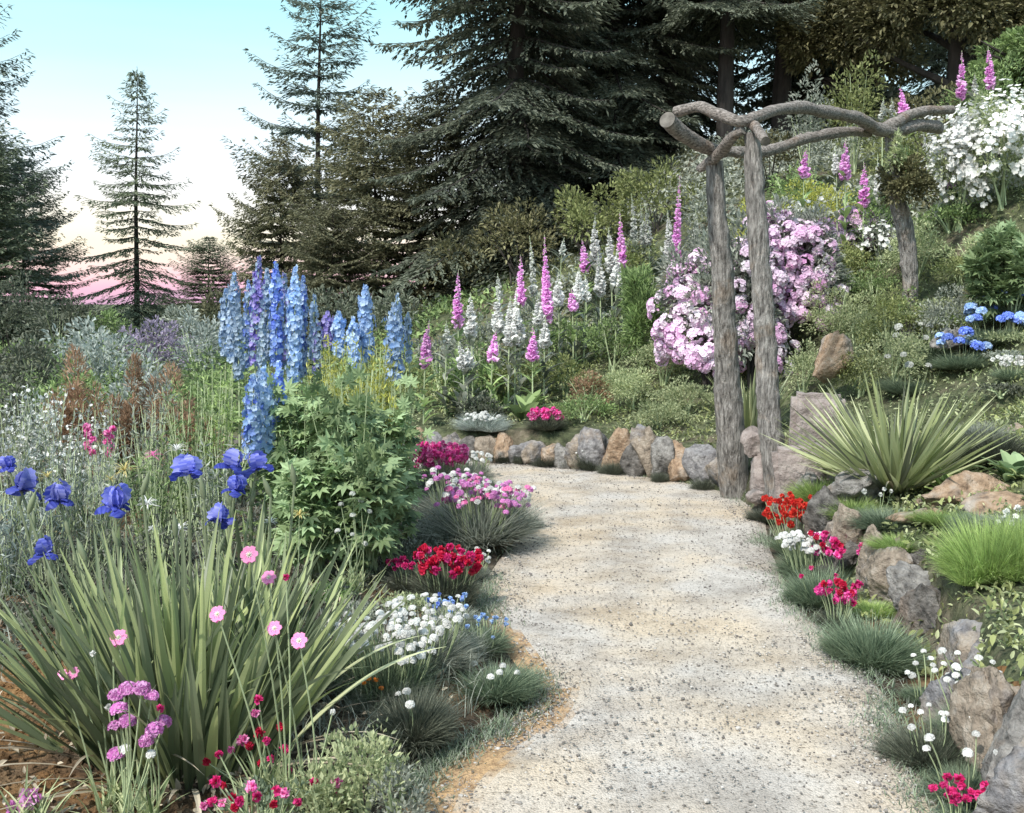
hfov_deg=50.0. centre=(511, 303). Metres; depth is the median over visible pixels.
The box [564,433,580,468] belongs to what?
edging stone
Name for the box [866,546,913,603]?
rock
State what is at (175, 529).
iris
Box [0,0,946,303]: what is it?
sky
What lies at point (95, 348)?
shrub
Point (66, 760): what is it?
soil clods
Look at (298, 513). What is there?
spidery flower
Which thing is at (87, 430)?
phlox
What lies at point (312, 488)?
palmate plant
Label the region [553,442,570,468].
edging stone
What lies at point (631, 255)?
shrub
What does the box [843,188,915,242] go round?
shrub
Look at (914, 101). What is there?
shrub
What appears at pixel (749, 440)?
pale stone
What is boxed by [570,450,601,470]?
thrift cushion
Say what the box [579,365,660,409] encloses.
bank plant
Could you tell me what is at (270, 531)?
spidery flower
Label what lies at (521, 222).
shrub
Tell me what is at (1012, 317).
globe flower plant
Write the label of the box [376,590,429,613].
shrub
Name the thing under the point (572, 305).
foxglove
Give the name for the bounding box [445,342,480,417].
foxglove
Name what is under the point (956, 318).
bank plant
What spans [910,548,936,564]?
rock
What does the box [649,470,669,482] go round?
thrift cushion
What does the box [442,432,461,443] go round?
edging stone
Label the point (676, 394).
bank plant
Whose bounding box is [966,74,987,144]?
foxglove
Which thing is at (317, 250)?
fir tree
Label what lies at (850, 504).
grass tuft
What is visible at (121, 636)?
campion
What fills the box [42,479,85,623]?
iris
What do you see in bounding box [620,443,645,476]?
edging stone
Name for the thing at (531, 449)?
edging stone
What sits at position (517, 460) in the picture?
thrift cushion
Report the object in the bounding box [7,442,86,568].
feathery plant
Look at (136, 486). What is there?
feathery plant
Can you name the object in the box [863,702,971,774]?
thrift cushion
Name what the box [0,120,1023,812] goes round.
ground
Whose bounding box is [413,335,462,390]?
bank plant
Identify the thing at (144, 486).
iris
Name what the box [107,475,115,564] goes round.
spidery flower
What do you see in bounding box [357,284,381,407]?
delphinium
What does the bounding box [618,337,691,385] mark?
bank plant
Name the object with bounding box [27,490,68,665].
iris
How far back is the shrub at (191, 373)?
9.57 m
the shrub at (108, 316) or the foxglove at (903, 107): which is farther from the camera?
the shrub at (108, 316)
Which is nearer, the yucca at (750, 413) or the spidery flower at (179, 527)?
the spidery flower at (179, 527)
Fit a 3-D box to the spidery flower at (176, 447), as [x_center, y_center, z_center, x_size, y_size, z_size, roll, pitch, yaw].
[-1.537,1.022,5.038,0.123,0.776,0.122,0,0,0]
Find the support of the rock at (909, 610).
on the ground at (520, 432)
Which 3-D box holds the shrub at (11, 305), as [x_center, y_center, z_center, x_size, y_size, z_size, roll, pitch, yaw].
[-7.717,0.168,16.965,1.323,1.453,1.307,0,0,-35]
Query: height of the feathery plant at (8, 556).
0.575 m
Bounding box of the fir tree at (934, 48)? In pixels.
[754,0,992,126]
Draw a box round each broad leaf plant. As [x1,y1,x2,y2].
[438,389,498,414]
[506,389,553,420]
[924,466,952,489]
[975,450,1023,480]
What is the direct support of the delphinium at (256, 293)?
on the ground at (520, 432)
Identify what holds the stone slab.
on the ground at (520, 432)
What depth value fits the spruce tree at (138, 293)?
24.86 m
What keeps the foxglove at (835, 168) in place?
on the ground at (520, 432)
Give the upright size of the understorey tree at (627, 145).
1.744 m
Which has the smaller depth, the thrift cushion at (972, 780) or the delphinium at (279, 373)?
the thrift cushion at (972, 780)
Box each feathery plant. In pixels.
[0,393,51,528]
[0,488,54,597]
[3,382,74,521]
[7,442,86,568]
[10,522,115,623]
[33,398,106,532]
[53,439,137,571]
[77,404,124,532]
[85,394,167,509]
[116,439,186,563]
[120,501,201,604]
[129,392,180,529]
[155,374,217,537]
[181,438,249,572]
[193,363,240,510]
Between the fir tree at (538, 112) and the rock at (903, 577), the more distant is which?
the fir tree at (538, 112)
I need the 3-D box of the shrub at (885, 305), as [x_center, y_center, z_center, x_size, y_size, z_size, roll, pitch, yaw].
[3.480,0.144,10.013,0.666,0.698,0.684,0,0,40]
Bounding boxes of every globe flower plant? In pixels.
[870,352,936,395]
[888,322,957,362]
[920,326,995,369]
[958,301,1023,344]
[983,289,1023,320]
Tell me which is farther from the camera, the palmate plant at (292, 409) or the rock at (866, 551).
the palmate plant at (292, 409)
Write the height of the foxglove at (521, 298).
1.458 m
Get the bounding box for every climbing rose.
[920,88,1002,232]
[925,78,1023,210]
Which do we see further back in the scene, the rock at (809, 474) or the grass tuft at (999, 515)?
the rock at (809, 474)
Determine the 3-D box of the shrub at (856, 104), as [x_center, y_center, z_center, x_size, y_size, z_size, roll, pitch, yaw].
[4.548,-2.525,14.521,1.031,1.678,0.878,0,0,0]
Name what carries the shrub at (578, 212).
on the ground at (520, 432)
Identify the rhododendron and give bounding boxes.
[646,229,755,388]
[701,207,800,387]
[732,193,856,342]
[835,205,893,248]
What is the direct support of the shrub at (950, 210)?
on the ground at (520, 432)
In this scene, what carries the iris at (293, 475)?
on the ground at (520, 432)
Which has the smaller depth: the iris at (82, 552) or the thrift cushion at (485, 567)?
the iris at (82, 552)
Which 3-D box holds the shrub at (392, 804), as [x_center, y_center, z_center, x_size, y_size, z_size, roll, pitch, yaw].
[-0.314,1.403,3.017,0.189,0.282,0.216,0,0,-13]
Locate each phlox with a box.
[82,423,96,550]
[102,425,121,554]
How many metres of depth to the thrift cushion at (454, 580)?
5.31 m
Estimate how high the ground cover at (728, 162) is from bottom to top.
3.997 m
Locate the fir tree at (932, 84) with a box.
[885,19,1015,117]
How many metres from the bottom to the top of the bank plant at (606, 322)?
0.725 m
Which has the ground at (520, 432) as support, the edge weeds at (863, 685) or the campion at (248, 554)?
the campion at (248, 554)
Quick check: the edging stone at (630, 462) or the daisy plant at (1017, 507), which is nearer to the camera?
the daisy plant at (1017, 507)
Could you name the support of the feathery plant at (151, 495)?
on the ground at (520, 432)
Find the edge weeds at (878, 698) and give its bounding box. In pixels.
[532,464,971,812]
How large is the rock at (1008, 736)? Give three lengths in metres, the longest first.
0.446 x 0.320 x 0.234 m
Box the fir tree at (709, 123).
[619,5,803,140]
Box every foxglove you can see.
[413,319,442,423]
[433,321,457,413]
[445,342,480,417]
[449,269,471,391]
[451,347,477,409]
[463,292,484,394]
[476,330,507,413]
[485,273,507,356]
[489,287,512,400]
[497,295,522,410]
[505,254,530,382]
[505,313,537,406]
[506,287,529,405]
[517,326,546,405]
[523,236,543,371]
[527,296,556,391]
[532,235,560,390]
[536,317,561,403]
[546,272,570,376]
[547,238,569,317]
[557,289,585,372]
[565,268,592,362]
[574,276,597,364]
[575,240,597,327]
[587,221,606,329]
[588,254,608,358]
[601,227,623,331]
[603,249,624,340]
[616,212,634,323]
[619,194,645,265]
[630,204,655,267]
[638,207,661,276]
[662,210,673,269]
[672,173,681,301]
[684,209,698,252]
[784,150,814,209]
[822,149,850,267]
[834,139,854,270]
[848,161,875,268]
[868,154,887,250]
[872,97,887,178]
[883,97,908,145]
[898,87,912,170]
[939,173,962,204]
[942,55,970,163]
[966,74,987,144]
[979,49,1001,158]
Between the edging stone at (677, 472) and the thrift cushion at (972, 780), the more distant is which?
the edging stone at (677, 472)
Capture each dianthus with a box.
[199,774,301,812]
[202,694,310,808]
[291,751,368,812]
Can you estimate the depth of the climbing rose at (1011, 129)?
10.81 m
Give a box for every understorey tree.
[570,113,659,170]
[739,60,907,131]
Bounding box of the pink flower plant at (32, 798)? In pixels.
[0,764,90,812]
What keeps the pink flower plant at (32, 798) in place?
on the ground at (520, 432)
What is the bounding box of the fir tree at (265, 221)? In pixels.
[209,133,340,340]
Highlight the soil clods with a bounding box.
[0,568,487,812]
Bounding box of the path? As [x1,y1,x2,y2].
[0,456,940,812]
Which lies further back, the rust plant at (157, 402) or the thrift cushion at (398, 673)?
the rust plant at (157, 402)
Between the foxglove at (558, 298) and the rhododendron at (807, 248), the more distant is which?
the foxglove at (558, 298)
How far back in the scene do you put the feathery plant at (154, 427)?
6.65 m
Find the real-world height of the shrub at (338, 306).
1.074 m
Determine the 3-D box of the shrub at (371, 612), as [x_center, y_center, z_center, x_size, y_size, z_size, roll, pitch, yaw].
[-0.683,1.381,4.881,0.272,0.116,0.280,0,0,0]
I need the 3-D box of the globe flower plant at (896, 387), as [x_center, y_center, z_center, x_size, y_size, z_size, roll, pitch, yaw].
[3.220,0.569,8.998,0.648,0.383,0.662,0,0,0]
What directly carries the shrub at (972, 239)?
on the ground at (520, 432)
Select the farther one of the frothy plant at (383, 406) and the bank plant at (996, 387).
the bank plant at (996, 387)
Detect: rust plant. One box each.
[40,343,107,475]
[96,351,150,483]
[140,360,224,503]
[567,369,613,411]
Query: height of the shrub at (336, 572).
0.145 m
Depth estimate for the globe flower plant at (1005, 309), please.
9.22 m
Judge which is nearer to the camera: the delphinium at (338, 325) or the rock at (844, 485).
the rock at (844, 485)
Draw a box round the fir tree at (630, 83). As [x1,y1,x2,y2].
[476,0,749,260]
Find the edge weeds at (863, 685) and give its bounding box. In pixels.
[551,430,971,812]
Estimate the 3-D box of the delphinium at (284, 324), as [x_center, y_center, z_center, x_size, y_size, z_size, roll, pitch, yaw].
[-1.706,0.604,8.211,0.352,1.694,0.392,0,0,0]
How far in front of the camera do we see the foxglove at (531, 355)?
11.14 m
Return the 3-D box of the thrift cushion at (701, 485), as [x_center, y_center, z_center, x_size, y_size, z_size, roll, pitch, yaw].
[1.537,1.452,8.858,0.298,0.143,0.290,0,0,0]
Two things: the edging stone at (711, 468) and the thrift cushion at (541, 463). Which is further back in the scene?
the thrift cushion at (541, 463)
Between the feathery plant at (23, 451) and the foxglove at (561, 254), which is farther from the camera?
the foxglove at (561, 254)
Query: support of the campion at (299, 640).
on the ground at (520, 432)
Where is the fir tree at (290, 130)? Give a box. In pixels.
[213,0,386,323]
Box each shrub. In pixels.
[0,270,57,349]
[0,333,64,409]
[0,338,80,395]
[0,374,50,464]
[13,291,104,351]
[31,351,110,442]
[39,315,138,379]
[59,328,155,409]
[74,305,138,361]
[96,345,177,445]
[116,315,202,382]
[154,303,213,369]
[164,304,226,390]
[175,345,236,468]
[187,275,231,365]
[188,563,247,598]
[216,773,310,812]
[277,283,384,354]
[289,753,362,812]
[306,578,361,603]
[317,717,419,812]
[325,561,389,583]
[341,597,389,620]
[347,288,440,326]
[364,759,428,812]
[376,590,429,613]
[379,539,435,569]
[416,227,494,299]
[467,196,569,280]
[550,177,638,255]
[574,237,658,293]
[601,154,705,234]
[614,262,668,368]
[680,213,708,261]
[681,185,739,225]
[730,128,811,192]
[735,197,765,242]
[764,160,823,209]
[774,58,833,188]
[776,177,857,229]
[787,196,831,221]
[799,280,875,335]
[813,303,897,353]
[817,49,887,173]
[829,259,899,305]
[838,238,876,282]
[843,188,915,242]
[846,218,898,260]
[848,330,931,383]
[855,281,927,353]
[860,112,944,172]
[874,78,984,165]
[874,218,954,280]
[894,296,966,342]
[911,283,992,350]
[912,199,990,233]
[919,255,964,287]
[935,231,983,274]
[937,51,1023,157]
[956,219,1023,330]
[964,25,1023,103]
[966,329,1023,341]
[978,152,1021,192]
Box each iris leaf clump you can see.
[0,506,419,812]
[0,525,276,776]
[141,530,390,715]
[146,491,333,634]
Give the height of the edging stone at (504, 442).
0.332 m
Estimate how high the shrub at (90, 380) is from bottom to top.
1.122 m
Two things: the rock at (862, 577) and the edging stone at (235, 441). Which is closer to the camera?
the rock at (862, 577)
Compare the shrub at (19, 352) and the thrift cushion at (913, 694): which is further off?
the shrub at (19, 352)
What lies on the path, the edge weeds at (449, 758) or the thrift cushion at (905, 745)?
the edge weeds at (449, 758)
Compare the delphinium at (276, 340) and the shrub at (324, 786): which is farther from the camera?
the delphinium at (276, 340)
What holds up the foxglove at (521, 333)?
on the ground at (520, 432)
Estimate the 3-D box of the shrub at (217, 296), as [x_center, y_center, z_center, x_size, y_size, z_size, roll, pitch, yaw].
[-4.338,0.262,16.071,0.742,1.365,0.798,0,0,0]
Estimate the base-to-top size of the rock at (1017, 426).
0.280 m
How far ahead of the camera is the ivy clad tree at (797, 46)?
18.38 m
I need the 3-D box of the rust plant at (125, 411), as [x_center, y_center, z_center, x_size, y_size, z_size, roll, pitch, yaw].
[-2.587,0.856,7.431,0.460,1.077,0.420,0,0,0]
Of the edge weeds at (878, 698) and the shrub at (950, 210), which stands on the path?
the edge weeds at (878, 698)
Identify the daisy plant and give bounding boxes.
[857,487,892,512]
[987,354,1023,380]
[996,504,1021,528]
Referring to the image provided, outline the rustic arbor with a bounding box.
[660,100,955,515]
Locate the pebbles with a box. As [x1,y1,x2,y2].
[403,461,936,812]
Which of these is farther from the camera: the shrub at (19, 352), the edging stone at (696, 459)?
the shrub at (19, 352)
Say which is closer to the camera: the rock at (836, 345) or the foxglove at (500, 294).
the rock at (836, 345)
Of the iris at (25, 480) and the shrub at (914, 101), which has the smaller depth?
the iris at (25, 480)
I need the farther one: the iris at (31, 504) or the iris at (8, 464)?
the iris at (8, 464)
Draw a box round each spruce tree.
[0,3,92,336]
[0,119,67,344]
[0,158,102,338]
[54,67,213,336]
[157,236,247,337]
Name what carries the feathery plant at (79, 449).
on the ground at (520, 432)
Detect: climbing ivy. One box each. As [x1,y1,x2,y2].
[875,153,941,210]
[881,127,906,174]
[894,285,922,322]
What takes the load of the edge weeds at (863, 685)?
on the path
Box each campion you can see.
[58,629,163,812]
[71,680,189,812]
[209,546,319,811]
[264,621,359,812]
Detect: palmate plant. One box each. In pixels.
[255,353,357,559]
[267,423,365,582]
[301,364,404,539]
[322,414,420,582]
[360,372,435,544]
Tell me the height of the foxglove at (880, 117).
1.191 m
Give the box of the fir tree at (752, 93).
[692,30,971,136]
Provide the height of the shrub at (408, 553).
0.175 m
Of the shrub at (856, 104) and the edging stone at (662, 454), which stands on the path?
the edging stone at (662, 454)
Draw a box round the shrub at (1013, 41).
[964,25,1023,103]
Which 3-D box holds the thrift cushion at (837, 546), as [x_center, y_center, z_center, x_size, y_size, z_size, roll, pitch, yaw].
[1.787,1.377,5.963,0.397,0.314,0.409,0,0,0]
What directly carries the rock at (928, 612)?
on the ground at (520, 432)
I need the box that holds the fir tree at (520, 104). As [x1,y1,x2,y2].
[363,0,657,304]
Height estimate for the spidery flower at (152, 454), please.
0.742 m
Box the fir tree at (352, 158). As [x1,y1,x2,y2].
[280,86,463,328]
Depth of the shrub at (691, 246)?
12.82 m
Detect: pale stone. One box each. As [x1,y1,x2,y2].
[740,426,760,457]
[745,489,763,503]
[750,454,765,503]
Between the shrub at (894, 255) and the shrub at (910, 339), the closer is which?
the shrub at (910, 339)
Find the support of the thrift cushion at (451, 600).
on the ground at (520, 432)
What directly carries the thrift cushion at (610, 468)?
on the path
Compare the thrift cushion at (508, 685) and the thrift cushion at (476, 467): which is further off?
the thrift cushion at (476, 467)
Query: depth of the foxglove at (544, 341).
11.40 m
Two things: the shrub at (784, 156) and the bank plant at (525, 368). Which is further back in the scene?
the shrub at (784, 156)
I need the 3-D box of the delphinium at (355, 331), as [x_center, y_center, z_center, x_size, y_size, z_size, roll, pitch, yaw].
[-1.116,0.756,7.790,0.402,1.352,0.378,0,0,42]
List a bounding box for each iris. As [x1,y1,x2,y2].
[0,455,42,623]
[5,466,59,638]
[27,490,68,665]
[27,535,60,661]
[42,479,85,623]
[76,538,92,596]
[94,483,131,590]
[141,471,159,578]
[156,549,165,598]
[169,453,202,593]
[172,513,179,585]
[199,476,214,637]
[205,502,235,583]
[214,448,242,607]
[219,474,246,615]
[241,450,273,547]
[262,476,271,563]
[280,463,296,626]
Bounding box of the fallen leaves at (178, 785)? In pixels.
[0,581,465,812]
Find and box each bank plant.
[386,356,442,411]
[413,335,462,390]
[434,341,503,395]
[445,308,505,365]
[454,388,511,419]
[484,352,553,394]
[504,292,552,357]
[529,316,599,361]
[529,352,595,395]
[549,392,625,421]
[565,262,620,321]
[577,309,653,373]
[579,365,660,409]
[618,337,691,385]
[627,400,699,428]
[645,374,713,416]
[783,337,833,392]
[831,332,893,397]
[935,315,997,326]
[973,382,1023,398]
[979,349,1023,360]
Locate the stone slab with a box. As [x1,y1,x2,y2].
[788,391,845,482]
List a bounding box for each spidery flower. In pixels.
[39,470,55,569]
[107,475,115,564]
[113,461,136,584]
[141,495,157,579]
[144,451,163,528]
[148,525,157,587]
[164,444,187,505]
[178,521,187,542]
[264,517,276,567]
[293,509,310,580]
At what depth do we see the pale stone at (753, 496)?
7.86 m
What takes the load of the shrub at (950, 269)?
on the ground at (520, 432)
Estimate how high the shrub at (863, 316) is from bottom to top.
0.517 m
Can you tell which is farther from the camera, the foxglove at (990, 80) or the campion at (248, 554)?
the foxglove at (990, 80)
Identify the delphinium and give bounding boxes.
[209,272,256,474]
[209,288,247,471]
[211,302,263,503]
[219,373,279,545]
[232,255,269,486]
[233,279,256,486]
[233,365,289,547]
[235,311,266,502]
[245,360,294,534]
[253,261,290,478]
[256,268,285,466]
[278,273,297,439]
[283,275,321,403]
[284,264,312,440]
[286,293,333,439]
[289,319,336,442]
[308,310,346,396]
[316,310,362,392]
[345,316,379,390]
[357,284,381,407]
[379,302,418,424]
[385,293,426,481]
[396,311,431,474]
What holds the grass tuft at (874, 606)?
on the ground at (520, 432)
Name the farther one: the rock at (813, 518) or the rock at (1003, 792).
the rock at (813, 518)
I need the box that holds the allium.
[330,491,384,593]
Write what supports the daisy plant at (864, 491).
on the ground at (520, 432)
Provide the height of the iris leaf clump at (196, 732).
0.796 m
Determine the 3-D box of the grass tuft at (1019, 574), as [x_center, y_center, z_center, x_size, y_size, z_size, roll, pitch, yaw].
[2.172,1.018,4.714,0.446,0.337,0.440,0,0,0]
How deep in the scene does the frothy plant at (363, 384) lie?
7.18 m
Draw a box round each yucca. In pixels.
[692,367,793,428]
[760,362,1023,494]
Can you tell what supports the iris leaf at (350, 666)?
on the ground at (520, 432)
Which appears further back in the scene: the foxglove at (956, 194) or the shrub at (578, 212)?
the shrub at (578, 212)
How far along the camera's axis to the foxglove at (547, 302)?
11.88 m
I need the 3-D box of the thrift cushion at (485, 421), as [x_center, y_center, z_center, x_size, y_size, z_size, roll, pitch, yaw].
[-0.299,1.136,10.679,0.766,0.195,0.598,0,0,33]
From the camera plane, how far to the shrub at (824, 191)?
12.31 m
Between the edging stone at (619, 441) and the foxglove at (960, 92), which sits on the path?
the edging stone at (619, 441)
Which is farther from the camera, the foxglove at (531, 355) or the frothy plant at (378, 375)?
the foxglove at (531, 355)
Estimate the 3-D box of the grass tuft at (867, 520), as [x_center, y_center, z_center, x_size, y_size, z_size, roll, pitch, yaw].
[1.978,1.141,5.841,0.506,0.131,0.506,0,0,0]
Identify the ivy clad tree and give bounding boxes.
[772,0,930,126]
[815,0,1023,122]
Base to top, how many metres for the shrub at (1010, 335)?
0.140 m
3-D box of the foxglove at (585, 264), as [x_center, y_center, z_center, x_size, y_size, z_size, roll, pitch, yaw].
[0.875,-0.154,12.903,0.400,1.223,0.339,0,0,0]
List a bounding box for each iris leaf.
[291,646,446,745]
[330,635,422,683]
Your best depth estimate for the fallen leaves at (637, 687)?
4.07 m
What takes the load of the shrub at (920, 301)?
on the ground at (520, 432)
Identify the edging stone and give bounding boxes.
[218,432,235,453]
[233,432,249,447]
[415,427,426,443]
[426,431,441,443]
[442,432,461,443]
[459,435,475,460]
[474,435,495,462]
[493,432,513,462]
[508,441,527,463]
[520,440,545,464]
[541,443,555,463]
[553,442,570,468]
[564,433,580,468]
[577,426,608,469]
[602,427,630,467]
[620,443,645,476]
[630,424,655,477]
[650,436,674,476]
[668,439,689,481]
[681,443,716,481]
[705,457,718,486]
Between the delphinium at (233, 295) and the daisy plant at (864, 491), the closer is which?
the daisy plant at (864, 491)
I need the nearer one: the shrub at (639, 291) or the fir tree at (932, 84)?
the shrub at (639, 291)
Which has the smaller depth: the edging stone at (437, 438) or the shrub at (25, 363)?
the edging stone at (437, 438)
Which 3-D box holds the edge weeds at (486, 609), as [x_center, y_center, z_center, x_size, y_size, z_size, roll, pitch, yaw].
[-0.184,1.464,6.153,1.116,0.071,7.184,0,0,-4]
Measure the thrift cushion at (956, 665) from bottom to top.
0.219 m
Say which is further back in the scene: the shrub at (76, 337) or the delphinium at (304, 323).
the shrub at (76, 337)
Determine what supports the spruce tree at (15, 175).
on the ground at (520, 432)
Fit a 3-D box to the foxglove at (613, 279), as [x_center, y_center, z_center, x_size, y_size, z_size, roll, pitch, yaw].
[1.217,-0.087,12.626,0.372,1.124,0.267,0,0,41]
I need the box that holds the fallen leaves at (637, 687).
[431,472,899,812]
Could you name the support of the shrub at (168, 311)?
on the ground at (520, 432)
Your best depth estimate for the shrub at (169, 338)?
14.00 m
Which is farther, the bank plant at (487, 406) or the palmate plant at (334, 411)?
the bank plant at (487, 406)
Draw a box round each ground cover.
[0,262,514,423]
[0,462,489,659]
[0,473,499,767]
[221,111,1023,683]
[511,103,1011,350]
[635,185,1023,675]
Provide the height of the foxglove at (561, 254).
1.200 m
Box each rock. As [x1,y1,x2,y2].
[783,468,822,532]
[800,485,843,545]
[812,330,854,383]
[813,539,861,574]
[823,503,865,552]
[827,468,881,503]
[854,524,883,592]
[856,561,867,592]
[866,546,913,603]
[886,507,942,524]
[886,560,930,610]
[891,583,940,636]
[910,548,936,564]
[913,470,1009,507]
[919,667,970,727]
[920,588,940,628]
[929,327,974,350]
[934,619,981,675]
[945,671,1005,773]
[952,665,1019,735]
[960,639,983,669]
[961,490,1023,516]
[973,738,1023,812]
[978,680,1023,790]
[1004,422,1022,431]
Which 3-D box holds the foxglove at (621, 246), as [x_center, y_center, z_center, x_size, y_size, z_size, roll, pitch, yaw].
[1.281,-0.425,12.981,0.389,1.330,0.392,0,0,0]
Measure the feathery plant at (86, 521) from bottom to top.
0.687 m
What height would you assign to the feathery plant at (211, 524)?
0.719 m
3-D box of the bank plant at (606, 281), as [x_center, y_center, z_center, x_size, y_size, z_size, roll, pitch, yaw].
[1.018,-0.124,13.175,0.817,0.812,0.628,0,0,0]
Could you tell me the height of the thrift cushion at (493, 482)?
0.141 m
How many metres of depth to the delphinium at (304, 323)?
8.09 m
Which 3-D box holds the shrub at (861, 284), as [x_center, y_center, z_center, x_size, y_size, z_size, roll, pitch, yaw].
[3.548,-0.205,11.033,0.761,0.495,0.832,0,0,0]
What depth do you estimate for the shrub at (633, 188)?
14.87 m
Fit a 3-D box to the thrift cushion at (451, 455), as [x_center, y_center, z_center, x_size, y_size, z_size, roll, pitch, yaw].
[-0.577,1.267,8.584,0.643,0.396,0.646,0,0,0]
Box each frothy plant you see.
[306,329,358,405]
[321,359,376,408]
[333,344,393,423]
[355,380,409,444]
[359,328,402,408]
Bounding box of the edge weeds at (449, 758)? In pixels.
[382,477,566,811]
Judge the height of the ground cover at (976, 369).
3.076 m
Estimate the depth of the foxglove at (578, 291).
12.25 m
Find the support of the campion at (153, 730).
on the ground at (520, 432)
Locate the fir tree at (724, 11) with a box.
[596,0,827,143]
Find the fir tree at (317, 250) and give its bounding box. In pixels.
[272,197,390,349]
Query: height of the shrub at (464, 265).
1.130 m
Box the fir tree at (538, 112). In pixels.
[467,4,641,243]
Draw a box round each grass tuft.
[781,475,834,502]
[820,495,887,519]
[836,503,913,535]
[845,598,894,618]
[857,530,924,551]
[902,507,970,526]
[919,505,1023,587]
[938,508,996,539]
[942,417,1014,446]
[948,427,1023,462]
[968,506,1023,581]
[970,511,1023,534]
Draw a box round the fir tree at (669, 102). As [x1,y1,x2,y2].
[584,0,776,152]
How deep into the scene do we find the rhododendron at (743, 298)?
10.51 m
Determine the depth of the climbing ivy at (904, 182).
9.72 m
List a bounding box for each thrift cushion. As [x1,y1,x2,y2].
[324,611,385,693]
[326,610,454,711]
[342,670,397,717]
[354,676,470,768]
[374,592,492,675]
[378,556,423,592]
[401,476,557,558]
[403,543,490,607]
[411,465,483,520]
[412,440,473,492]
[419,592,488,628]
[433,655,559,708]
[440,476,494,501]
[445,411,515,431]
[455,450,497,478]
[457,546,491,578]
[458,612,519,659]
[472,475,498,486]
[482,485,541,526]
[487,449,508,463]
[509,452,522,463]
[518,406,568,430]
[528,517,546,529]
[529,456,555,467]
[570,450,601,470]
[596,460,625,474]
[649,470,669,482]
[686,478,715,490]
[741,506,781,523]
[761,491,811,554]
[763,529,831,581]
[775,561,863,610]
[804,604,942,678]
[807,530,862,582]
[808,578,863,627]
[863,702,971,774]
[891,649,948,705]
[911,730,997,812]
[917,667,1002,760]
[927,773,988,812]
[937,647,995,680]
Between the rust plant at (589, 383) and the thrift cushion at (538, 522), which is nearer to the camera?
the thrift cushion at (538, 522)
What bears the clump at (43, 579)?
on the ground at (520, 432)
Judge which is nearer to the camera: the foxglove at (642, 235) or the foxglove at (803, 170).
the foxglove at (803, 170)
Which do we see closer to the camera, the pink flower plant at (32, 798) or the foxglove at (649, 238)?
the pink flower plant at (32, 798)
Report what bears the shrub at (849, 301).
on the ground at (520, 432)
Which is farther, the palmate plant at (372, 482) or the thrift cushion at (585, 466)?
the thrift cushion at (585, 466)
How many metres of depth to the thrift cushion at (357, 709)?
3.86 m
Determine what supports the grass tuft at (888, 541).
on the ground at (520, 432)
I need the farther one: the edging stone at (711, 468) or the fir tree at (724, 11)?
the fir tree at (724, 11)
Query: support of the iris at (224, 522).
on the ground at (520, 432)
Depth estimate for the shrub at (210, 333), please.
13.42 m
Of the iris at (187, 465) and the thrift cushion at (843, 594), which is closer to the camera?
the iris at (187, 465)
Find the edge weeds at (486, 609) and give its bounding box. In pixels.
[378,512,564,812]
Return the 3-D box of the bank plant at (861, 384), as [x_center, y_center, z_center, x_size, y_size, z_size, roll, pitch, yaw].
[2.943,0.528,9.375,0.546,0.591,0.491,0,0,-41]
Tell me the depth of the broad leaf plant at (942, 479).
6.28 m
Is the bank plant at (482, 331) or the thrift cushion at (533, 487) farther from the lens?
the bank plant at (482, 331)
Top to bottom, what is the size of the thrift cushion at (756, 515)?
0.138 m
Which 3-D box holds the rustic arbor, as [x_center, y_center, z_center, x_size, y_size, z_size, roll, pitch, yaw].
[2.561,-0.119,9.132,0.932,3.519,4.032,0,0,40]
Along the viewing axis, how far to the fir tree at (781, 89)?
19.36 m
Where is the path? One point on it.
(696, 762)
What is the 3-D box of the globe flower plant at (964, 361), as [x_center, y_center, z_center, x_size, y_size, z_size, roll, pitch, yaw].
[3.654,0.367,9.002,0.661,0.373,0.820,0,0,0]
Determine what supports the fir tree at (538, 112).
on the ground at (520, 432)
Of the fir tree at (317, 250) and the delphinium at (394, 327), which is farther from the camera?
the fir tree at (317, 250)
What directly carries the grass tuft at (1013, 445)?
on the ground at (520, 432)
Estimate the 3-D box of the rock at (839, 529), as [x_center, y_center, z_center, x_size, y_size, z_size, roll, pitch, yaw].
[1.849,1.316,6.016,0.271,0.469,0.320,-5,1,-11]
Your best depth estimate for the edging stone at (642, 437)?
9.45 m
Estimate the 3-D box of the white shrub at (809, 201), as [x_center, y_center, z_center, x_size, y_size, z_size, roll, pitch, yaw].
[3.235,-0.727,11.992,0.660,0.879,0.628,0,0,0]
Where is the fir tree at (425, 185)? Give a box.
[347,79,509,312]
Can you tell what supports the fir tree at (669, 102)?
on the ground at (520, 432)
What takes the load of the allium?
on the ground at (520, 432)
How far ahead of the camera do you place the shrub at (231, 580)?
4.88 m
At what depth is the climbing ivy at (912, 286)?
9.89 m
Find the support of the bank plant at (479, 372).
on the ground at (520, 432)
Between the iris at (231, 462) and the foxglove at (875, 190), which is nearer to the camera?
the iris at (231, 462)
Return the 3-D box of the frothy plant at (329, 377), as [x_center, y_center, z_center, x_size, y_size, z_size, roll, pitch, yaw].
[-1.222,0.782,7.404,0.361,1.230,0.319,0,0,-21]
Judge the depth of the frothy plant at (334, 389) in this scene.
6.57 m
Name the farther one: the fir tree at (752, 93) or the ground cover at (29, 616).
the fir tree at (752, 93)
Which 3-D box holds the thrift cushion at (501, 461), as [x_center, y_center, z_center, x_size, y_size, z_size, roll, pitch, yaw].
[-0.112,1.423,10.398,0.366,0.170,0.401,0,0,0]
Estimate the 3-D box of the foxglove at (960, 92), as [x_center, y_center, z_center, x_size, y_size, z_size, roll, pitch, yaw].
[5.203,-2.184,12.826,0.366,1.534,0.348,0,0,0]
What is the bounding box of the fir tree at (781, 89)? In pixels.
[640,0,915,140]
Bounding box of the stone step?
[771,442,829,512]

